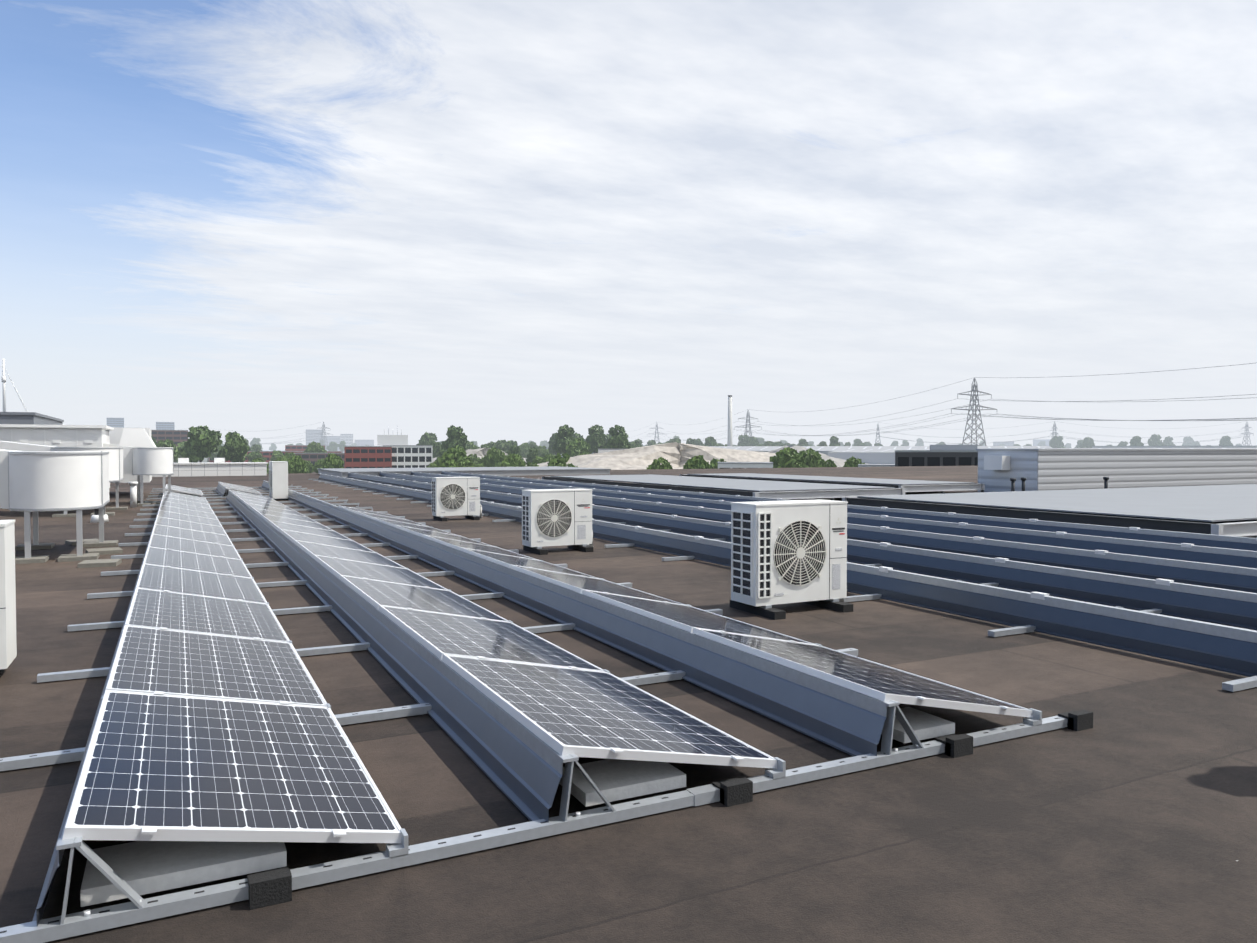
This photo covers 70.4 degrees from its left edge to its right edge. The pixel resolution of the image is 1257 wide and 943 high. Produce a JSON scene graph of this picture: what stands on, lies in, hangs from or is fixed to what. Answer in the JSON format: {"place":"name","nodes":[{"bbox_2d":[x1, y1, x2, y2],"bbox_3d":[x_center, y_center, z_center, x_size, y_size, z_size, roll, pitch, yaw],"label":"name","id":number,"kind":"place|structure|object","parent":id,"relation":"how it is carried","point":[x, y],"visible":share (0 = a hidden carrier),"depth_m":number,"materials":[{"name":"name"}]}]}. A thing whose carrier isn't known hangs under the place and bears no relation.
{"place":"outdoors","nodes":[
{"label":"outdoors","id":0,"kind":"place"},
{"bbox_2d":[189,450,284,462],"bbox_3d":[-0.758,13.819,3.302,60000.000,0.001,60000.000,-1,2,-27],"label":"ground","id":1,"kind":"structure","parent":0,"point":[204,460],"depth_m":1229.36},
{"bbox_2d":[156,439,178,461],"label":"tree","id":2,"kind":"object","parent":1,"relation":"on","point":[166,443],"visible":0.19,"depth_m":380.42,"materials":[{"name":"green plant"}]},
{"bbox_2d":[175,441,186,462],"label":"tree","id":3,"kind":"object","parent":1,"relation":"on","point":[180,445],"visible":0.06,"depth_m":532.92,"materials":[{"name":"green plant"}]},
{"bbox_2d":[178,425,221,462],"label":"tree","id":4,"kind":"object","parent":1,"relation":"on","point":[201,443],"visible":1,"depth_m":357.16,"materials":[{"name":"green plant"}]},
{"bbox_2d":[209,444,220,459],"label":"tree","id":5,"kind":"object","parent":1,"relation":"on","point":[213,456],"visible":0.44,"depth_m":559.38,"materials":[{"name":"green plant"}]},
{"bbox_2d":[217,431,249,461],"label":"tree","id":6,"kind":"object","parent":1,"relation":"on","point":[235,448],"visible":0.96,"depth_m":371.95,"materials":[{"name":"green plant"}]},
{"bbox_2d":[249,444,261,450],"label":"tree","id":7,"kind":"object","parent":1,"relation":"on","point":[254,447],"visible":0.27,"depth_m":682.57,"materials":[{"name":"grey plant"}]},
{"bbox_2d":[246,451,266,461],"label":"tree","id":8,"kind":"object","parent":1,"relation":"on","point":[252,455],"visible":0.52,"depth_m":477.45,"materials":[{"name":"green plant"}]},
{"bbox_2d":[250,437,262,448],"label":"tree","id":9,"kind":"object","parent":1,"relation":"on","point":[256,441],"visible":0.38,"depth_m":1404.21,"materials":[{"name":"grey plant"}]},
{"bbox_2d":[269,443,276,450],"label":"tree","id":10,"kind":"object","parent":1,"relation":"on","point":[272,447],"visible":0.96,"depth_m":1917.76,"materials":[{"name":"grey plant"}]},
{"bbox_2d":[270,450,283,460],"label":"tree","id":11,"kind":"object","parent":1,"relation":"on","point":[276,454],"visible":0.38,"depth_m":518.61,"materials":[{"name":"green plant"}]},
{"bbox_2d":[280,452,295,460],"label":"tree","id":12,"kind":"object","parent":1,"relation":"on","point":[287,456],"visible":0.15,"depth_m":419.02,"materials":[{"name":"green plant"}]},
{"bbox_2d":[287,455,306,473],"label":"tree","id":13,"kind":"object","parent":1,"relation":"on","point":[296,464],"visible":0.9,"depth_m":313.41,"materials":[{"name":"green plant"}]},
{"bbox_2d":[305,460,314,472],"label":"tree","id":14,"kind":"object","parent":1,"relation":"on","point":[310,467],"visible":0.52,"depth_m":379.13,"materials":[{"name":"green plant"}]},
{"bbox_2d":[303,441,326,452],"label":"tree","id":15,"kind":"object","parent":1,"relation":"on","point":[314,447],"visible":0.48,"depth_m":563.32,"materials":[{"name":"green plant"}]},
{"bbox_2d":[314,458,323,472],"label":"tree","id":16,"kind":"object","parent":1,"relation":"on","point":[318,464],"visible":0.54,"depth_m":382.25,"materials":[{"name":"green plant"}]},
{"bbox_2d":[326,442,338,450],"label":"tree","id":17,"kind":"object","parent":1,"relation":"on","point":[332,446],"visible":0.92,"depth_m":1372.18,"materials":[{"name":"grey plant"}]},
{"bbox_2d":[322,453,343,468],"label":"tree","id":18,"kind":"object","parent":1,"relation":"on","point":[331,460],"visible":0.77,"depth_m":316.62,"materials":[{"name":"green plant"}]},
{"bbox_2d":[339,441,345,452],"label":"tree","id":19,"kind":"object","parent":1,"relation":"on","point":[342,445],"visible":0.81,"depth_m":1363.67,"materials":[{"name":"grey plant"}]},
{"bbox_2d":[416,432,436,444],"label":"tree","id":20,"kind":"object","parent":1,"relation":"on","point":[426,438],"visible":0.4,"depth_m":591.62,"materials":[{"name":"green plant"}]},
{"bbox_2d":[426,462,438,467],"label":"bush","id":21,"kind":"object","parent":1,"relation":"on","point":[432,465],"visible":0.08,"depth_m":298.08,"materials":[{"name":"green plant"}]},
{"bbox_2d":[430,441,441,457],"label":"tree","id":22,"kind":"object","parent":1,"relation":"on","point":[436,447],"visible":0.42,"depth_m":495.49,"materials":[{"name":"green plant"}]},
{"bbox_2d":[435,448,447,460],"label":"tree","id":23,"kind":"object","parent":1,"relation":"on","point":[441,451],"visible":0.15,"depth_m":412.20,"materials":[{"name":"green plant"}]},
{"bbox_2d":[440,459,457,466],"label":"bush","id":24,"kind":"object","parent":1,"relation":"on","point":[449,463],"visible":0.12,"depth_m":263.92,"materials":[{"name":"green plant"}]},
{"bbox_2d":[438,445,468,466],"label":"tree","id":25,"kind":"object","parent":1,"relation":"on","point":[455,452],"visible":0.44,"depth_m":299.21,"materials":[{"name":"green plant"}]},
{"bbox_2d":[441,425,466,450],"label":"tree","id":26,"kind":"object","parent":1,"relation":"on","point":[456,436],"visible":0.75,"depth_m":415.62,"materials":[{"name":"green plant"}]},
{"bbox_2d":[456,456,477,466],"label":"tree","id":27,"kind":"object","parent":1,"relation":"on","point":[460,462],"visible":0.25,"depth_m":289.64,"materials":[{"name":"green plant"}]},
{"bbox_2d":[465,440,477,449],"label":"tree","id":28,"kind":"object","parent":1,"relation":"on","point":[470,445],"visible":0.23,"depth_m":552.23,"materials":[{"name":"green plant"}]},
{"bbox_2d":[468,454,480,464],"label":"tree","id":29,"kind":"object","parent":1,"relation":"on","point":[475,459],"visible":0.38,"depth_m":416.65,"materials":[{"name":"green plant"}]},
{"bbox_2d":[480,444,491,447],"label":"tree","id":30,"kind":"object","parent":1,"relation":"on","point":[486,446],"visible":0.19,"depth_m":542.32,"materials":[{"name":"green plant"}]},
{"bbox_2d":[482,447,505,466],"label":"tree","id":31,"kind":"object","parent":1,"relation":"on","point":[495,457],"visible":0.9,"depth_m":365.91,"materials":[{"name":"green plant"}]},
{"bbox_2d":[495,443,507,452],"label":"tree","id":32,"kind":"object","parent":1,"relation":"on","point":[502,446],"visible":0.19,"depth_m":558.78,"materials":[{"name":"green plant"}]},
{"bbox_2d":[499,461,513,466],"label":"bush","id":33,"kind":"object","parent":1,"relation":"on","point":[505,464],"visible":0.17,"depth_m":285.88,"materials":[{"name":"green plant"}]},
{"bbox_2d":[504,440,521,454],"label":"tree","id":34,"kind":"object","parent":1,"relation":"on","point":[510,443],"visible":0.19,"depth_m":584.38,"materials":[{"name":"green plant"}]},
{"bbox_2d":[503,453,526,466],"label":"tree","id":35,"kind":"object","parent":1,"relation":"on","point":[515,459],"visible":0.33,"depth_m":300.50,"materials":[{"name":"green plant"}]},
{"bbox_2d":[507,445,523,460],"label":"tree","id":36,"kind":"object","parent":1,"relation":"on","point":[515,449],"visible":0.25,"depth_m":440.00,"materials":[{"name":"green plant"}]},
{"bbox_2d":[519,442,530,458],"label":"tree","id":37,"kind":"object","parent":1,"relation":"on","point":[525,447],"visible":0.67,"depth_m":664.92,"materials":[{"name":"green plant"}]},
{"bbox_2d":[524,461,538,466],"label":"bush","id":38,"kind":"object","parent":1,"relation":"on","point":[532,464],"visible":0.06,"depth_m":285.66,"materials":[{"name":"green plant"}]},
{"bbox_2d":[526,447,537,462],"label":"tree","id":39,"kind":"object","parent":1,"relation":"on","point":[532,454],"visible":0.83,"depth_m":436.41,"materials":[{"name":"green plant"}]},
{"bbox_2d":[529,441,537,447],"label":"tree","id":40,"kind":"object","parent":1,"relation":"on","point":[532,444],"visible":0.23,"depth_m":709.71,"materials":[{"name":"green plant"}]},
{"bbox_2d":[534,456,545,463],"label":"bush","id":41,"kind":"object","parent":1,"relation":"on","point":[539,460],"visible":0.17,"depth_m":365.60,"materials":[{"name":"green plant"}]},
{"bbox_2d":[537,447,544,456],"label":"tree","id":42,"kind":"object","parent":1,"relation":"on","point":[540,452],"visible":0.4,"depth_m":596.09,"materials":[{"name":"green plant"}]},
{"bbox_2d":[538,446,549,453],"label":"tree","id":43,"kind":"object","parent":1,"relation":"on","point":[544,449],"visible":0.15,"depth_m":608.81,"materials":[{"name":"green plant"}]},
{"bbox_2d":[540,440,548,447],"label":"tree","id":44,"kind":"object","parent":1,"relation":"on","point":[544,443],"visible":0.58,"depth_m":1623.43,"materials":[{"name":"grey plant"}]},
{"bbox_2d":[544,453,554,461],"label":"tree","id":45,"kind":"object","parent":1,"relation":"on","point":[549,457],"visible":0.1,"depth_m":383.80,"materials":[{"name":"green plant"}]},
{"bbox_2d":[548,432,561,455],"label":"tree","id":46,"kind":"object","parent":1,"relation":"on","point":[552,441],"visible":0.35,"depth_m":570.97,"materials":[{"name":"green plant"}]},
{"bbox_2d":[548,458,565,466],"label":"bush","id":47,"kind":"object","parent":1,"relation":"on","point":[558,462],"visible":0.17,"depth_m":258.94,"materials":[{"name":"green plant"}]},
{"bbox_2d":[549,453,569,462],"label":"tree","id":48,"kind":"object","parent":1,"relation":"on","point":[565,456],"visible":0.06,"depth_m":286.84,"materials":[{"name":"green plant"}]},
{"bbox_2d":[552,424,574,452],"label":"tree","id":49,"kind":"object","parent":1,"relation":"on","point":[563,436],"visible":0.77,"depth_m":456.69,"materials":[{"name":"green plant"}]},
{"bbox_2d":[564,437,590,456],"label":"tree","id":50,"kind":"object","parent":1,"relation":"on","point":[574,447],"visible":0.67,"depth_m":438.92,"materials":[{"name":"green plant"}]},
{"bbox_2d":[572,432,584,442],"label":"tree","id":51,"kind":"object","parent":1,"relation":"on","point":[575,435],"visible":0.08,"depth_m":610.67,"materials":[{"name":"green plant"}]},
{"bbox_2d":[585,424,606,453],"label":"tree","id":52,"kind":"object","parent":1,"relation":"on","point":[595,439],"visible":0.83,"depth_m":490.57,"materials":[{"name":"green plant"}]},
{"bbox_2d":[601,425,630,448],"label":"tree","id":53,"kind":"object","parent":1,"relation":"on","point":[618,440],"visible":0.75,"depth_m":434.49,"materials":[{"name":"green plant"}]},
{"bbox_2d":[630,441,640,447],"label":"tree","id":54,"kind":"object","parent":1,"relation":"on","point":[635,444],"visible":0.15,"depth_m":602.84,"materials":[{"name":"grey plant"}]},
{"bbox_2d":[647,440,657,445],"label":"tree","id":55,"kind":"object","parent":1,"relation":"on","point":[651,442],"visible":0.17,"depth_m":859.95,"materials":[{"name":"green plant"}]},
{"bbox_2d":[647,457,672,468],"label":"tree","id":56,"kind":"object","parent":1,"relation":"on","point":[663,462],"visible":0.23,"depth_m":249.56,"materials":[{"name":"green plant"}]},
{"bbox_2d":[107,395,1256,472],"bbox_3d":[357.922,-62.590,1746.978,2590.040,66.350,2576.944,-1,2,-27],"label":"distant buildings","id":57,"kind":"structure","parent":1,"relation":"on","point":[396,451],"depth_m":385.04,"materials":[{"name":"grey concrete"}]},
{"bbox_2d":[686,438,694,444],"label":"tree","id":58,"kind":"object","parent":1,"relation":"on","point":[691,441],"visible":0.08,"depth_m":805.79,"materials":[{"name":"green plant"}]},
{"bbox_2d":[683,455,709,468],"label":"tree","id":59,"kind":"object","parent":1,"relation":"on","point":[697,462],"visible":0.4,"depth_m":237.74,"materials":[{"name":"green plant"}]},
{"bbox_2d":[693,438,703,445],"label":"tree","id":60,"kind":"object","parent":1,"relation":"on","point":[698,441],"visible":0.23,"depth_m":868.07,"materials":[{"name":"green plant"}]},
{"bbox_2d":[703,436,718,445],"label":"tree","id":61,"kind":"object","parent":1,"relation":"on","point":[710,441],"visible":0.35,"depth_m":771.14,"materials":[{"name":"green plant"}]},
{"bbox_2d":[709,458,725,468],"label":"bush","id":62,"kind":"object","parent":1,"relation":"on","point":[713,463],"visible":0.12,"depth_m":257.21,"materials":[{"name":"green plant"}]},
{"bbox_2d":[181,363,1256,450],"bbox_3d":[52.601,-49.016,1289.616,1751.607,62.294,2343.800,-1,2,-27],"label":"pylons and lines","id":63,"kind":"object","parent":1,"relation":"on","point":[975,415],"visible":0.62,"depth_m":600.66,"materials":[{"name":"silver metal"}]},
{"bbox_2d":[737,434,748,445],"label":"tree","id":64,"kind":"object","parent":1,"relation":"on","point":[743,440],"visible":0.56,"depth_m":988.14,"materials":[{"name":"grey plant"}]},
{"bbox_2d":[746,436,758,445],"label":"tree","id":65,"kind":"object","parent":1,"relation":"on","point":[753,440],"visible":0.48,"depth_m":956.36,"materials":[{"name":"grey plant"}]},
{"bbox_2d":[756,437,765,443],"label":"tree","id":66,"kind":"object","parent":1,"relation":"on","point":[761,440],"visible":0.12,"depth_m":1327.64,"materials":[{"name":"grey plant"}]},
{"bbox_2d":[764,441,774,445],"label":"tree","id":67,"kind":"object","parent":1,"relation":"on","point":[768,443],"visible":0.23,"depth_m":859.46,"materials":[{"name":"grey plant"}]},
{"bbox_2d":[774,441,783,445],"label":"tree","id":68,"kind":"object","parent":1,"relation":"on","point":[778,443],"visible":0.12,"depth_m":889.62,"materials":[{"name":"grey plant"}]},
{"bbox_2d":[770,447,806,467],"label":"tree","id":69,"kind":"object","parent":1,"relation":"on","point":[788,457],"visible":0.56,"depth_m":258.24,"materials":[{"name":"green plant"}]},
{"bbox_2d":[798,439,808,445],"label":"tree","id":70,"kind":"object","parent":1,"relation":"on","point":[803,442],"visible":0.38,"depth_m":888.28,"materials":[{"name":"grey plant"}]},
{"bbox_2d":[799,448,823,467],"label":"tree","id":71,"kind":"object","parent":1,"relation":"on","point":[812,457],"visible":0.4,"depth_m":268.66,"materials":[{"name":"green plant"}]},
{"bbox_2d":[817,459,836,466],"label":"bush","id":72,"kind":"object","parent":1,"relation":"on","point":[830,463],"visible":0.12,"depth_m":267.29,"materials":[{"name":"green plant"}]},
{"bbox_2d":[829,436,839,445],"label":"tree","id":73,"kind":"object","parent":1,"relation":"on","point":[833,440],"visible":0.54,"depth_m":804.42,"materials":[{"name":"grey plant"}]},
{"bbox_2d":[843,456,864,466],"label":"bush","id":74,"kind":"object","parent":1,"relation":"on","point":[852,461],"visible":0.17,"depth_m":261.37,"materials":[{"name":"green plant"}]},
{"bbox_2d":[852,439,861,445],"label":"tree","id":75,"kind":"object","parent":1,"relation":"on","point":[856,441],"visible":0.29,"depth_m":1170.11,"materials":[{"name":"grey plant"}]},
{"bbox_2d":[915,438,923,445],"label":"tree","id":76,"kind":"object","parent":1,"relation":"on","point":[919,443],"visible":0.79,"depth_m":2030.50,"materials":[{"name":"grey plant"}]},
{"bbox_2d":[1049,435,1065,447],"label":"tree","id":77,"kind":"object","parent":1,"relation":"on","point":[1055,441],"visible":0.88,"depth_m":1286.32,"materials":[{"name":"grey plant"}]},
{"bbox_2d":[1074,440,1082,447],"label":"tree","id":78,"kind":"object","parent":1,"relation":"on","point":[1079,442],"visible":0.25,"depth_m":1338.60,"materials":[{"name":"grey plant"}]},
{"bbox_2d":[1080,437,1094,447],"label":"tree","id":79,"kind":"object","parent":1,"relation":"on","point":[1088,442],"visible":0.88,"depth_m":1224.39,"materials":[{"name":"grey plant"}]},
{"bbox_2d":[1117,441,1127,445],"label":"tree","id":80,"kind":"object","parent":1,"relation":"on","point":[1123,443],"visible":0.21,"depth_m":1277.82,"materials":[{"name":"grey plant"}]},
{"bbox_2d":[1129,436,1143,445],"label":"tree","id":81,"kind":"object","parent":1,"relation":"on","point":[1135,440],"visible":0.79,"depth_m":1129.36,"materials":[{"name":"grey plant"}]},
{"bbox_2d":[1147,434,1163,445],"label":"tree","id":82,"kind":"object","parent":1,"relation":"on","point":[1154,440],"visible":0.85,"depth_m":1262.36,"materials":[{"name":"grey plant"}]},
{"bbox_2d":[1163,436,1175,445],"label":"tree","id":83,"kind":"object","parent":1,"relation":"on","point":[1167,441],"visible":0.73,"depth_m":1376.45,"materials":[{"name":"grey plant"}]},
{"bbox_2d":[1182,436,1193,445],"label":"tree","id":84,"kind":"object","parent":1,"relation":"on","point":[1189,439],"visible":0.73,"depth_m":1781.89,"materials":[{"name":"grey plant"}]},
{"bbox_2d":[1219,436,1232,445],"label":"tree","id":85,"kind":"object","parent":1,"relation":"on","point":[1224,441],"visible":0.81,"depth_m":1262.82,"materials":[{"name":"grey plant"}]},
{"bbox_2d":[0,466,1256,942],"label":"flat roof","id":86,"kind":"structure","parent":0,"point":[1130,816],"depth_m":3.49,"materials":[{"name":"asphalt"}]},
{"bbox_2d":[0,520,16,674],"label":"ac unit","id":87,"kind":"object","parent":86,"relation":"on","point":[8,648],"visible":1,"depth_m":5.37,"materials":[{"name":"white metal"}]},
{"bbox_2d":[0,449,117,563],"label":"ventilation unit","id":88,"kind":"object","parent":86,"relation":"on","point":[34,482],"visible":1,"depth_m":11.16,"materials":[{"name":"grey metal"}]},
{"bbox_2d":[0,441,127,516],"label":"duct","id":89,"kind":"object","parent":86,"relation":"on","point":[116,465],"visible":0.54,"depth_m":18.88,"materials":[{"name":"grey metal"}]},
{"bbox_2d":[0,359,155,567],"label":"roof plant","id":90,"kind":"object","parent":86,"relation":"on","point":[27,427],"visible":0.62,"depth_m":21.64,"materials":[{"name":"white metal"}]},
{"bbox_2d":[103,443,173,505],"bbox_3d":[-12.856,-0.014,22.616,2.510,1.700,1.844,-1,2,-27],"label":"ventilation unit","id":91,"kind":"object","parent":86,"relation":"on","point":[139,462],"visible":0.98,"depth_m":22.27,"materials":[{"name":"grey metal"}]},
{"bbox_2d":[269,461,287,500],"bbox_3d":[-9.729,0.253,24.694,0.700,1.064,0.967,-1,2,-27],"label":"air conditioner unit","id":92,"kind":"object","parent":86,"relation":"on","point":[278,480],"visible":1,"depth_m":24.29,"materials":[{"name":"white metal"}]},
{"bbox_2d":[431,477,479,520],"bbox_3d":[-3.431,0.536,17.713,0.897,0.844,0.640,-1,2,-27],"label":"ac unit","id":93,"kind":"object","parent":86,"relation":"on","point":[455,496],"visible":1,"depth_m":17.59,"materials":[{"name":"white metal"}]},
{"bbox_2d":[522,489,592,554],"bbox_3d":[-0.974,0.672,12.233,0.917,0.844,0.640,-1,2,-27],"label":"ac unit","id":94,"kind":"object","parent":86,"relation":"on","point":[556,517],"visible":1,"depth_m":12.10,"materials":[{"name":"white metal"}]},
{"bbox_2d":[0,471,1256,942],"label":"solar panel mounting","id":95,"kind":"object","parent":86,"relation":"on","point":[1170,595],"visible":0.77,"depth_m":6.07,"materials":[{"name":"metal"}]},
{"bbox_2d":[0,484,1057,932],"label":"panel clamps","id":96,"kind":"object","parent":95,"relation":"on","point":[334,832],"visible":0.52,"depth_m":3.44,"materials":[{"name":"silver metal"}]},
{"bbox_2d":[62,482,1032,842],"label":"solar panels","id":97,"kind":"object","parent":95,"relation":"on","point":[216,742],"visible":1,"depth_m":4.36,"materials":[{"name":"blue glass"}]},
{"bbox_2d":[464,504,838,598],"bbox_3d":[-0.821,0.914,13.458,0.468,0.300,12.055,-1,2,-26],"label":"ac pipework","id":98,"kind":"object","parent":86,"relation":"on","point":[590,545],"visible":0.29,"depth_m":18.00,"materials":[{"name":"grey"}]},
{"bbox_2d":[152,449,1256,536],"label":"roof structures","id":99,"kind":"object","parent":86,"relation":"on","point":[1206,487],"visible":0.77,"depth_m":27.46,"materials":[{"name":"metal"}]},
{"bbox_2d":[729,499,852,619],"bbox_3d":[1.412,0.735,7.764,0.987,0.939,0.670,-1,2,-27],"label":"ac unit","id":100,"kind":"object","parent":86,"relation":"on","point":[788,551],"visible":1,"depth_m":7.61,"materials":[{"name":"white metal"}]},
{"bbox_2d":[0,0,1256,449],"label":"sky","id":101,"kind":"structure","parent":0,"point":[521,221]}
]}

